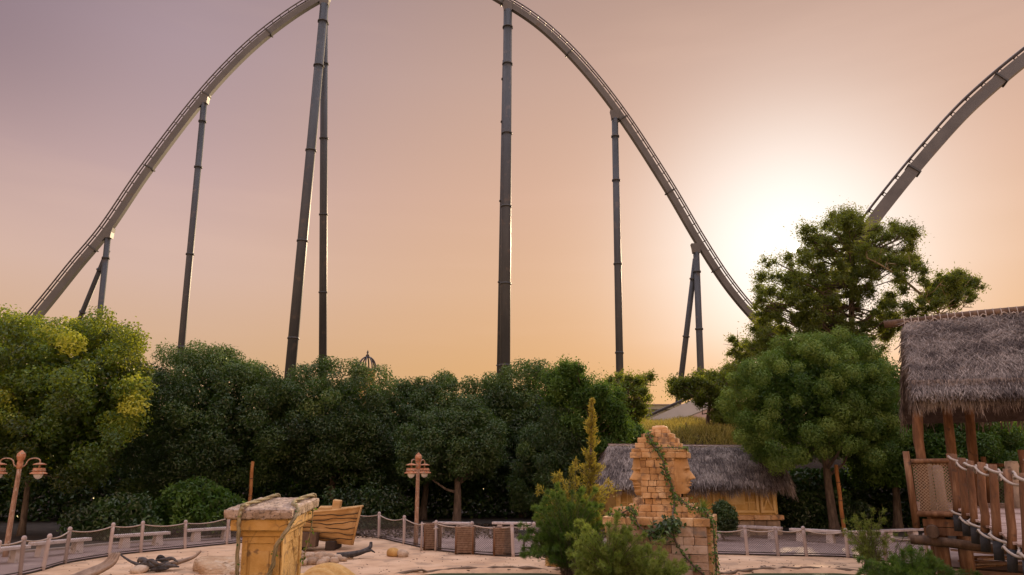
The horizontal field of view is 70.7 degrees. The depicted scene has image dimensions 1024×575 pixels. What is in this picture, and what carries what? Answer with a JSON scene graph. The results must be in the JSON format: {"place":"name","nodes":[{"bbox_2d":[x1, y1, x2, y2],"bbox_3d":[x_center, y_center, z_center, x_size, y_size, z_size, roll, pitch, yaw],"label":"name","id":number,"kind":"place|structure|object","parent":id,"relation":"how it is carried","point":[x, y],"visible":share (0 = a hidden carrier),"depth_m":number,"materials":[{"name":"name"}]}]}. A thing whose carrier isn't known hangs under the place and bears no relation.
{"place":"outdoors","nodes":[
{"label":"outdoors","id":0,"kind":"place"},
{"bbox_2d":[0,441,509,508],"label":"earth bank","id":1,"kind":"structure","parent":0,"point":[282,494],"depth_m":55.22,"materials":[{"name":"soil"}]},
{"bbox_2d":[0,509,991,549],"bbox_3d":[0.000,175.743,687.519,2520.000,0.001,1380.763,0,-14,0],"label":"soil","id":2,"kind":"structure","parent":0,"point":[37,529],"depth_m":38.45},
{"bbox_2d":[0,303,159,535],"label":"broadleaf tree","id":3,"kind":"object","parent":2,"relation":"on","point":[44,411],"visible":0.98,"depth_m":32.74,"materials":[{"name":"green plant"}]},
{"bbox_2d":[77,228,115,322],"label":"support column","id":4,"kind":"structure","parent":2,"relation":"on","point":[102,268],"depth_m":105.98,"materials":[{"name":"metal"}]},
{"bbox_2d":[56,490,163,540],"bbox_3d":[-17.430,10.296,31.506,4.666,2.790,2.490,0,-14,0],"label":"shade bush","id":5,"kind":"object","parent":2,"relation":"on","point":[118,509],"visible":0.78,"depth_m":31.05,"materials":[{"name":"green plant"}]},
{"bbox_2d":[176,94,210,376],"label":"support column","id":6,"kind":"structure","parent":2,"relation":"on","point":[205,101],"depth_m":107.87,"materials":[{"name":"metal"}]},
{"bbox_2d":[146,475,247,537],"bbox_3d":[-14.349,10.127,33.298,5.176,2.862,2.879,0,-14,0],"label":"shade bush","id":7,"kind":"object","parent":2,"relation":"on","point":[199,500],"visible":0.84,"depth_m":32.84,"materials":[{"name":"green plant"}]},
{"bbox_2d":[112,338,313,505],"bbox_3d":[-16.059,7.854,39.517,10.571,10.304,9.814,0,-14,0],"label":"ficus tree","id":8,"kind":"object","parent":2,"relation":"on","point":[216,442],"visible":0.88,"depth_m":37.42,"materials":[{"name":"green plant"}]},
{"bbox_2d":[248,461,254,500],"bbox_3d":[-13.159,10.568,36.267,0.222,3.572,0.184,0,-14,0],"label":"cane pole","id":9,"kind":"object","parent":2,"relation":"on","point":[251,482],"visible":0.59,"depth_m":36.40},
{"bbox_2d":[284,0,330,382],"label":"support column","id":10,"kind":"structure","parent":2,"relation":"on","point":[319,96],"depth_m":113.90,"materials":[{"name":"metal"}]},
{"bbox_2d":[255,354,408,502],"bbox_3d":[-9.999,8.680,41.095,9.057,9.481,8.630,0,-14,0],"label":"ficus tree","id":11,"kind":"object","parent":2,"relation":"on","point":[322,456],"visible":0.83,"depth_m":39.35,"materials":[{"name":"green plant"}]},
{"bbox_2d":[317,482,414,529],"bbox_3d":[-7.656,11.551,37.379,5.376,2.967,2.523,0,-14,0],"label":"shade bush","id":12,"kind":"object","parent":2,"relation":"on","point":[386,506],"visible":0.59,"depth_m":37.06,"materials":[{"name":"green plant"}]},
{"bbox_2d":[357,351,376,395],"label":"wire dome","id":13,"kind":"structure","parent":2,"relation":"on","point":[366,357],"depth_m":70.13,"materials":[{"name":"metal"}]},
{"bbox_2d":[339,369,493,519],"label":"ficus tree","id":14,"kind":"object","parent":2,"relation":"on","point":[407,399],"visible":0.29,"depth_m":43.82,"materials":[{"name":"green plant"}]},
{"bbox_2d":[392,395,509,528],"bbox_3d":[-3.234,9.279,38.416,6.258,7.026,5.594,0,-14,0],"label":"round tree","id":15,"kind":"object","parent":2,"relation":"on","point":[448,451],"visible":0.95,"depth_m":37.36,"materials":[{"name":"green plant"}]},
{"bbox_2d":[0,418,952,527],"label":"undergrowth","id":16,"kind":"object","parent":2,"relation":"on","point":[877,496],"visible":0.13,"depth_m":43.45,"materials":[{"name":"green plant"}]},
{"bbox_2d":[496,2,512,415],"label":"support column","id":17,"kind":"structure","parent":2,"relation":"on","point":[504,315],"depth_m":113.97,"materials":[{"name":"metal"}]},
{"bbox_2d":[6,0,768,340],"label":"coaster track","id":18,"kind":"structure","parent":17,"relation":"on","point":[210,88],"depth_m":114.31,"materials":[{"name":"metal"}]},
{"bbox_2d":[461,357,587,517],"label":"ficus tree","id":19,"kind":"object","parent":2,"relation":"on","point":[515,407],"visible":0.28,"depth_m":45.62,"materials":[{"name":"green plant"}]},
{"bbox_2d":[506,406,594,513],"bbox_3d":[2.113,9.854,39.951,5.166,6.677,4.656,0,-14,0],"label":"feathery tree","id":20,"kind":"object","parent":2,"relation":"on","point":[545,456],"visible":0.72,"depth_m":39.03,"materials":[{"name":"green plant"}]},
{"bbox_2d":[527,354,641,521],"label":"broadleaf tree","id":21,"kind":"object","parent":2,"relation":"on","point":[564,382],"visible":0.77,"depth_m":40.42,"materials":[{"name":"green plant"}]},
{"bbox_2d":[610,110,623,381],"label":"support column","id":22,"kind":"structure","parent":2,"relation":"on","point":[617,263],"depth_m":112.72,"materials":[{"name":"metal"}]},
{"bbox_2d":[675,243,703,403],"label":"support column","id":23,"kind":"structure","parent":2,"relation":"on","point":[695,284],"depth_m":112.75,"materials":[{"name":"metal"}]},
{"bbox_2d":[711,324,912,535],"bbox_3d":[13.984,6.875,34.562,9.293,9.783,7.955,0,-14,0],"label":"domed tree","id":24,"kind":"object","parent":2,"relation":"on","point":[826,396],"visible":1,"depth_m":32.90,"materials":[{"name":"green plant"}]},
{"bbox_2d":[777,487,872,534],"bbox_3d":[14.790,10.916,34.716,4.644,2.602,2.761,0,-14,0],"label":"shade bush","id":25,"kind":"object","parent":2,"relation":"on","point":[811,512],"visible":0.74,"depth_m":34.25,"materials":[{"name":"green plant"}]},
{"bbox_2d":[836,353,939,528],"bbox_3d":[19.143,7.812,36.782,6.330,9.062,5.125,0,-14,0],"label":"domed tree","id":26,"kind":"object","parent":2,"relation":"on","point":[891,474],"visible":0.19,"depth_m":35.55,"materials":[{"name":"green plant"}]},
{"bbox_2d":[850,235,991,318],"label":"leaning tree","id":27,"kind":"object","parent":2,"relation":"on","point":[941,293],"visible":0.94,"depth_m":42.78,"materials":[{"name":"green plant"}]},
{"bbox_2d":[906,421,1023,533],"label":"broadleaf tree","id":28,"kind":"object","parent":2,"relation":"on","point":[995,444],"visible":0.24,"depth_m":33.92,"materials":[{"name":"green plant"}]},
{"bbox_2d":[0,528,1022,574],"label":"paving","id":29,"kind":"structure","parent":0,"point":[953,555],"depth_m":28.27,"materials":[{"name":"stone"}]},
{"bbox_2d":[1,545,30,562],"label":"bench","id":30,"kind":"object","parent":29,"relation":"on","point":[11,555],"visible":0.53,"depth_m":23.75,"materials":[{"name":"concrete"}]},
{"bbox_2d":[0,450,47,556],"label":"lamp post","id":31,"kind":"object","parent":29,"relation":"on","point":[38,472],"visible":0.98,"depth_m":25.82,"materials":[{"name":"orange metal"}]},
{"bbox_2d":[28,537,91,556],"bbox_3d":[-16.212,9.319,25.899,0.426,0.517,2.089,-7,-16,26],"label":"bench","id":32,"kind":"object","parent":29,"relation":"on","point":[59,541],"visible":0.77,"depth_m":26.05,"materials":[{"name":"concrete"}]},
{"bbox_2d":[114,531,169,548],"bbox_3d":[-14.712,10.012,28.660,0.426,0.517,2.118,-11,-18,38],"label":"bench","id":33,"kind":"object","parent":29,"relation":"on","point":[154,540],"visible":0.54,"depth_m":28.60,"materials":[{"name":"concrete"}]},
{"bbox_2d":[187,527,230,541],"bbox_3d":[-13.008,10.654,31.216,0.426,0.517,2.175,-13,-19,42],"label":"bench","id":34,"kind":"object","parent":29,"relation":"on","point":[205,529],"visible":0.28,"depth_m":30.90,"materials":[{"name":"stone"}]},
{"bbox_2d":[0,512,535,574],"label":"rope fence","id":35,"kind":"object","parent":29,"relation":"on","point":[21,559],"visible":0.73,"depth_m":26.00,"materials":[{"name":"pale rope"},{"name":"pale weathered wood"}]},
{"bbox_2d":[405,453,430,544],"bbox_3d":[-3.900,8.714,29.684,0.570,3.761,2.010,-4,-15,15],"label":"lamp post","id":36,"kind":"object","parent":29,"relation":"on","point":[417,470],"visible":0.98,"depth_m":29.65,"materials":[{"name":"orange metal"}]},
{"bbox_2d":[423,523,441,549],"bbox_3d":[-3.046,9.556,27.738,0.720,0.952,0.620,1,-14,-6],"label":"cane bin","id":37,"kind":"object","parent":29,"relation":"on","point":[429,538],"visible":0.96,"depth_m":27.47,"materials":[{"name":"brown wicker"}]},
{"bbox_2d":[433,521,469,532],"bbox_3d":[-2.878,11.512,34.635,1.837,0.517,0.426,-3,-14,12],"label":"bench","id":38,"kind":"object","parent":29,"relation":"on","point":[457,523],"visible":0.39,"depth_m":34.45,"materials":[{"name":"concrete"}]},
{"bbox_2d":[455,525,475,553],"bbox_3d":[-1.710,9.228,26.431,0.720,0.952,0.620,-1,-14,3],"label":"cane bin","id":39,"kind":"object","parent":29,"relation":"on","point":[464,542],"visible":0.94,"depth_m":26.17,"materials":[{"name":"brown wicker"}]},
{"bbox_2d":[492,526,510,555],"bbox_3d":[-0.336,9.105,25.943,0.720,0.952,0.620,1,-14,-3],"label":"cane bin","id":40,"kind":"object","parent":29,"relation":"on","point":[500,537],"visible":0.83,"depth_m":25.68,"materials":[{"name":"brown wicker"}]},
{"bbox_2d":[0,526,1003,553],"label":"kerb","id":41,"kind":"structure","parent":29,"relation":"on","point":[101,544],"depth_m":30.91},
{"bbox_2d":[492,521,531,529],"bbox_3d":[-0.007,11.512,34.635,1.885,0.517,0.426,-3,-14,12],"label":"bench","id":42,"kind":"object","parent":29,"relation":"on","point":[507,523],"visible":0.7,"depth_m":34.52,"materials":[{"name":"concrete"}]},
{"bbox_2d":[518,524,527,553],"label":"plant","id":43,"kind":"object","parent":29,"relation":"on","point":[523,530],"visible":0.37,"depth_m":26.24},
{"bbox_2d":[587,443,797,534],"bbox_3d":[8.768,10.021,36.345,10.138,4.247,8.170,0,-14,0],"label":"thatched hut","id":44,"kind":"object","parent":29,"relation":"on","point":[740,482],"visible":0.51,"depth_m":33.90,"materials":[{"name":"thatch"},{"name":"wood"},{"name":"sandstone"}]},
{"bbox_2d":[711,499,738,540],"bbox_3d":[9.101,10.054,31.090,1.354,1.930,1.137,0,-14,0],"label":"clipped shrub","id":45,"kind":"object","parent":29,"relation":"on","point":[727,515],"visible":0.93,"depth_m":30.86,"materials":[{"name":"green plant"}]},
{"bbox_2d":[738,525,782,538],"bbox_3d":[10.998,10.908,32.229,2.109,0.517,0.426,-13,-19,42],"label":"bench","id":46,"kind":"object","parent":29,"relation":"on","point":[769,528],"visible":0.58,"depth_m":31.98,"materials":[{"name":"concrete"}]},
{"bbox_2d":[789,528,840,542],"bbox_3d":[12.801,10.467,30.471,2.022,0.517,0.426,-11,-18,38],"label":"bench","id":47,"kind":"object","parent":29,"relation":"on","point":[819,530],"visible":0.74,"depth_m":30.26,"materials":[{"name":"concrete"}]},
{"bbox_2d":[717,526,927,560],"bbox_3d":[10.427,8.960,25.145,7.196,1.179,1.599,-8,-16,29],"label":"rope fence","id":48,"kind":"object","parent":29,"relation":"on","point":[778,552],"visible":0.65,"depth_m":25.65,"materials":[{"name":"grey wood"}]},
{"bbox_2d":[834,465,845,536],"bbox_3d":[15.102,9.887,33.181,0.222,3.390,0.184,0,-14,0],"label":"cane pole","id":49,"kind":"object","parent":29,"relation":"on","point":[840,500],"visible":0.88,"depth_m":33.19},
{"bbox_2d":[848,528,923,542],"bbox_3d":[15.805,10.448,30.367,4.116,0.512,0.406,5,-15,-21],"label":"plank bench","id":50,"kind":"object","parent":29,"relation":"on","point":[914,531],"visible":0.36,"depth_m":30.45,"materials":[{"name":"wood"}]},
{"bbox_2d":[950,549,1021,567],"bbox_3d":[15.063,8.480,22.573,2.283,0.500,1.517,0,-14,0],"label":"timber pile","id":51,"kind":"object","parent":29,"relation":"on","point":[982,562],"visible":0.42,"depth_m":22.35,"materials":[{"name":"brown wood"}]},
{"bbox_2d":[0,0,1023,412],"label":"sky","id":52,"kind":"structure","parent":0,"point":[759,113],"materials":[{"name":"orange"}]},
{"bbox_2d":[27,536,1022,574],"bbox_3d":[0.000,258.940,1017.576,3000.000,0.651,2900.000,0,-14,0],"label":"ground","id":53,"kind":"structure","parent":0,"point":[377,562],"depth_m":23.84,"materials":[{"name":"sand"}]},
{"bbox_2d":[72,552,120,574],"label":"driftwood log","id":54,"kind":"object","parent":53,"relation":"on","point":[110,561],"visible":1,"depth_m":20.84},
{"bbox_2d":[130,565,148,573],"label":"rock","id":55,"kind":"object","parent":53,"relation":"on","point":[139,569],"visible":0.93,"depth_m":21.37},
{"bbox_2d":[120,550,201,571],"bbox_3d":[-10.958,8.352,22.035,2.580,0.547,0.949,0,-14,0],"label":"driftwood heap","id":56,"kind":"object","parent":53,"relation":"on","point":[156,566],"visible":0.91,"depth_m":21.86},
{"bbox_2d":[193,556,240,574],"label":"boulder","id":57,"kind":"object","parent":53,"relation":"on","point":[207,565],"visible":0.81,"depth_m":21.48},
{"bbox_2d":[224,497,318,574],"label":"block pillar","id":58,"kind":"structure","parent":53,"relation":"on","point":[264,525],"depth_m":12.75,"materials":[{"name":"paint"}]},
{"bbox_2d":[235,493,280,574],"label":"vine","id":59,"kind":"object","parent":58,"relation":"attached to","point":[238,533],"visible":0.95,"depth_m":12.55,"materials":[{"name":"green plant"}]},
{"bbox_2d":[266,493,316,574],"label":"vine","id":60,"kind":"object","parent":58,"relation":"hanging from","point":[282,536],"visible":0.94,"depth_m":12.58,"materials":[{"name":"green plant"}]},
{"bbox_2d":[300,508,317,564],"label":"vine","id":61,"kind":"object","parent":58,"relation":"hanging from","point":[305,548],"visible":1,"depth_m":13.91,"materials":[{"name":"green plant"}]},
{"bbox_2d":[307,557,316,564],"bbox_3d":[-6.459,8.856,23.301,0.353,0.298,0.333,0,-14,0],"label":"rock","id":62,"kind":"object","parent":53,"relation":"on","point":[312,561],"visible":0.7,"depth_m":23.17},
{"bbox_2d":[314,551,325,558],"bbox_3d":[-6.516,9.167,24.600,0.382,0.325,0.340,-8,-16,30],"label":"rock","id":63,"kind":"object","parent":53,"relation":"on","point":[319,555],"visible":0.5,"depth_m":24.48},
{"bbox_2d":[300,562,355,574],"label":"shell boulder","id":64,"kind":"object","parent":53,"relation":"on","point":[330,568],"visible":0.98,"depth_m":15.17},
{"bbox_2d":[302,499,362,550],"bbox_3d":[-7.613,9.183,28.030,3.563,1.842,1.885,0,-14,0],"label":"broken boat","id":65,"kind":"object","parent":53,"relation":"on","point":[334,525],"visible":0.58,"depth_m":27.55,"materials":[{"name":"brown wood"}]},
{"bbox_2d":[330,557,338,562],"bbox_3d":[-5.833,8.980,23.718,0.298,0.250,0.239,4,-15,-15],"label":"rock","id":66,"kind":"object","parent":53,"relation":"on","point":[334,559],"visible":0.69,"depth_m":23.64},
{"bbox_2d":[337,542,374,557],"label":"fallen branch","id":67,"kind":"object","parent":53,"relation":"on","point":[350,554],"visible":0.94,"depth_m":24.79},
{"bbox_2d":[163,522,606,538],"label":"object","id":68,"kind":"object","parent":53,"relation":"on","point":[376,532],"visible":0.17,"depth_m":34.11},
{"bbox_2d":[387,547,397,556],"bbox_3d":[-4.195,9.389,25.564,0.460,0.350,0.565,4,-15,-16],"label":"rock","id":69,"kind":"object","parent":53,"relation":"on","point":[391,552],"visible":0.74,"depth_m":25.35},
{"bbox_2d":[397,549,408,556],"bbox_3d":[-3.844,9.374,25.390,0.399,0.311,0.418,0,-14,0],"label":"rock","id":70,"kind":"object","parent":53,"relation":"on","point":[402,553],"visible":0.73,"depth_m":25.25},
{"bbox_2d":[420,522,423,550],"bbox_3d":[-3.416,9.463,27.297,0.182,1.144,0.080,0,-14,0],"label":"thin post","id":71,"kind":"object","parent":53,"relation":"on","point":[421,525],"visible":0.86,"depth_m":27.29,"materials":[{"name":"wood"}]},
{"bbox_2d":[434,526,437,550],"bbox_3d":[-2.885,9.536,27.279,0.182,0.994,0.080,0,-14,0],"label":"thin post","id":72,"kind":"object","parent":53,"relation":"on","point":[435,529],"visible":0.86,"depth_m":27.27,"materials":[{"name":"wood"}]},
{"bbox_2d":[52,551,844,574],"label":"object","id":73,"kind":"object","parent":53,"relation":"on","point":[518,565],"visible":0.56,"depth_m":22.72,"materials":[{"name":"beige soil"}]},
{"bbox_2d":[381,566,559,574],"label":"pool rim","id":74,"kind":"object","parent":53,"relation":"on","point":[464,567],"visible":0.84,"depth_m":22.38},
{"bbox_2d":[17,534,1022,574],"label":"path edging","id":75,"kind":"object","parent":53,"relation":"on","point":[46,568],"visible":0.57,"depth_m":25.67,"materials":[{"name":"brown wood"}]},
{"bbox_2d":[516,482,611,574],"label":"tamarisk shrub","id":76,"kind":"object","parent":53,"relation":"on","point":[553,533],"visible":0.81,"depth_m":20.90,"materials":[{"name":"green plant"}]},
{"bbox_2d":[535,457,612,569],"bbox_3d":[1.913,6.939,22.283,2.537,3.410,1.752,0,-14,0],"label":"golden shrub","id":77,"kind":"object","parent":53,"relation":"on","point":[571,473],"visible":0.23,"depth_m":22.25,"materials":[{"name":"green plant"}]},
{"bbox_2d":[573,397,620,534],"bbox_3d":[2.554,6.211,23.086,1.832,5.400,1.830,0,-14,0],"label":"golden conifer","id":78,"kind":"object","parent":53,"relation":"on","point":[591,442],"visible":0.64,"depth_m":23.05,"materials":[{"name":"green plant"}]},
{"bbox_2d":[565,510,669,574],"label":"tamarisk shrub","id":79,"kind":"object","parent":53,"relation":"on","point":[594,556],"visible":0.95,"depth_m":17.90,"materials":[{"name":"green plant"}]},
{"bbox_2d":[622,544,689,574],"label":"tamarisk shrub","id":80,"kind":"object","parent":53,"relation":"on","point":[654,566],"visible":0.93,"depth_m":17.58,"materials":[{"name":"green plant"}]},
{"bbox_2d":[603,514,718,574],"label":"brick plinth","id":81,"kind":"structure","parent":53,"relation":"on","point":[695,536],"depth_m":19.01,"materials":[{"name":"stone"}]},
{"bbox_2d":[612,506,627,516],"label":"loose block","id":82,"kind":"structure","parent":81,"relation":"on","point":[616,508],"depth_m":19.98,"materials":[{"name":"stone"}]},
{"bbox_2d":[606,504,679,543],"bbox_3d":[3.440,6.330,19.403,2.083,1.002,0.565,-9,-17,32],"label":"vine","id":83,"kind":"object","parent":81,"relation":"attached to","point":[630,509],"visible":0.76,"depth_m":19.45,"materials":[{"name":"green plant"}]},
{"bbox_2d":[627,425,694,517],"bbox_3d":[4.256,5.303,20.718,2.029,2.640,1.457,-5,-15,19],"label":"stone statue","id":84,"kind":"object","parent":81,"relation":"on","point":[650,486],"visible":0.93,"depth_m":20.17,"materials":[{"name":"stone"}]},
{"bbox_2d":[646,441,688,451],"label":"vine","id":85,"kind":"object","parent":84,"relation":"attached to","point":[679,447],"visible":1,"depth_m":20.12,"materials":[{"name":"green plant"}]},
{"bbox_2d":[645,514,686,541],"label":"vine","id":86,"kind":"object","parent":81,"relation":"attached to","point":[665,524],"visible":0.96,"depth_m":18.95,"materials":[{"name":"green plant"}]},
{"bbox_2d":[645,430,704,574],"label":"vine","id":87,"kind":"object","parent":81,"relation":"attached to","point":[674,504],"visible":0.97,"depth_m":19.72,"materials":[{"name":"green plant"}]},
{"bbox_2d":[687,507,700,517],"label":"loose block","id":88,"kind":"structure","parent":81,"relation":"on","point":[693,515],"depth_m":19.35,"materials":[{"name":"stone"}]},
{"bbox_2d":[670,492,720,574],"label":"vine","id":89,"kind":"object","parent":81,"relation":"attached to","point":[705,510],"visible":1,"depth_m":19.06,"materials":[{"name":"green plant"}]},
{"bbox_2d":[694,497,715,516],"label":"fern","id":90,"kind":"object","parent":81,"relation":"on","point":[702,502],"visible":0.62,"depth_m":19.69,"materials":[{"name":"green plant"}]},
{"bbox_2d":[719,566,883,574],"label":"pool rim","id":91,"kind":"object","parent":53,"relation":"on","point":[752,569],"visible":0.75,"depth_m":22.14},
{"bbox_2d":[840,506,897,571],"bbox_3d":[10.752,7.545,21.694,1.419,1.946,1.426,0,-14,0],"label":"wispy plant","id":92,"kind":"object","parent":53,"relation":"on","point":[864,548],"visible":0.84,"depth_m":21.68,"materials":[{"name":"green plant"}]},
{"bbox_2d":[895,532,921,561],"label":"wispy plant","id":93,"kind":"object","parent":53,"relation":"on","point":[908,543],"visible":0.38,"depth_m":22.44,"materials":[{"name":"green plant"}]},
{"bbox_2d":[854,545,982,574],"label":"leafy shrub","id":94,"kind":"object","parent":53,"relation":"on","point":[929,563],"visible":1,"depth_m":18.21,"materials":[{"name":"green plant"}]},
{"bbox_2d":[883,306,1023,574],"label":"thatched platform","id":95,"kind":"structure","parent":53,"relation":"on","point":[966,368],"depth_m":21.18,"materials":[{"name":"brown wood"}]},
{"bbox_2d":[927,464,936,509],"bbox_3d":[11.896,5.631,20.654,0.330,1.420,0.322,0,-14,0],"label":"wooden bollard","id":96,"kind":"object","parent":95,"relation":"on","point":[931,488],"visible":0.14,"depth_m":20.49,"materials":[{"name":"wood"}]},
{"bbox_2d":[932,465,948,510],"bbox_3d":[12.057,5.637,20.329,0.286,1.250,0.279,0,-14,0],"label":"wooden bollard","id":97,"kind":"object","parent":95,"relation":"on","point":[937,485],"visible":0.57,"depth_m":20.25,"materials":[{"name":"wood"}]},
{"bbox_2d":[947,450,1023,574],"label":"rope bridge","id":98,"kind":"structure","parent":95,"relation":"attached to","point":[997,525],"depth_m":16.18,"materials":[{"name":"brown wood"}]},
{"bbox_2d":[1004,461,1019,507],"bbox_3d":[15.188,5.941,21.810,0.380,1.380,0.380,0,-14,0],"label":"wooden post","id":99,"kind":"object","parent":95,"relation":"on","point":[1013,465],"visible":0.6,"depth_m":21.73,"materials":[{"name":"wood"}]},
{"bbox_2d":[424,573,853,574],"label":"water","id":100,"kind":"structure","parent":0,"point":[560,574],"depth_m":21.76,"materials":[{"name":"grey liquid"}]},
{"bbox_2d":[601,423,993,522],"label":"grass bank","id":101,"kind":"structure","parent":0,"point":[817,464],"depth_m":43.20,"materials":[{"name":"plant"}]},
{"bbox_2d":[601,366,658,425],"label":"open tree","id":102,"kind":"object","parent":101,"relation":"on","point":[637,389],"visible":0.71,"depth_m":48.12,"materials":[{"name":"green plant"}]},
{"bbox_2d":[623,422,645,446],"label":"bank bush","id":103,"kind":"object","parent":101,"relation":"on","point":[639,428],"visible":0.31,"depth_m":45.55,"materials":[{"name":"green plant"}]},
{"bbox_2d":[634,404,681,418],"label":"flat roofed building","id":104,"kind":"structure","parent":101,"relation":"on","point":[654,407],"depth_m":90.72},
{"bbox_2d":[646,398,711,420],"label":"roof","id":105,"kind":"structure","parent":101,"relation":"on","point":[687,409],"depth_m":67.93,"materials":[{"name":"paint"}]},
{"bbox_2d":[601,415,782,509],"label":"dry grass","id":106,"kind":"structure","parent":101,"relation":"on","point":[697,426],"depth_m":45.34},
{"bbox_2d":[690,408,713,420],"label":"pink building","id":107,"kind":"structure","parent":101,"relation":"on","point":[700,414],"depth_m":86.86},
{"bbox_2d":[660,359,744,426],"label":"spreading tree","id":108,"kind":"object","parent":101,"relation":"on","point":[710,384],"visible":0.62,"depth_m":48.38,"materials":[{"name":"green plant"}]},
{"bbox_2d":[715,301,794,410],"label":"conifer tree","id":109,"kind":"object","parent":101,"relation":"on","point":[738,354],"visible":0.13,"depth_m":55.70,"materials":[{"name":"green plant"}]},
{"bbox_2d":[733,195,929,367],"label":"tall tree","id":110,"kind":"object","parent":101,"relation":"on","point":[814,289],"visible":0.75,"depth_m":46.22,"materials":[{"name":"green plant"}]},
{"bbox_2d":[777,47,1023,419],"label":"coaster track","id":111,"kind":"structure","parent":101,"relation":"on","point":[965,111],"depth_m":78.94,"materials":[{"name":"metal"}]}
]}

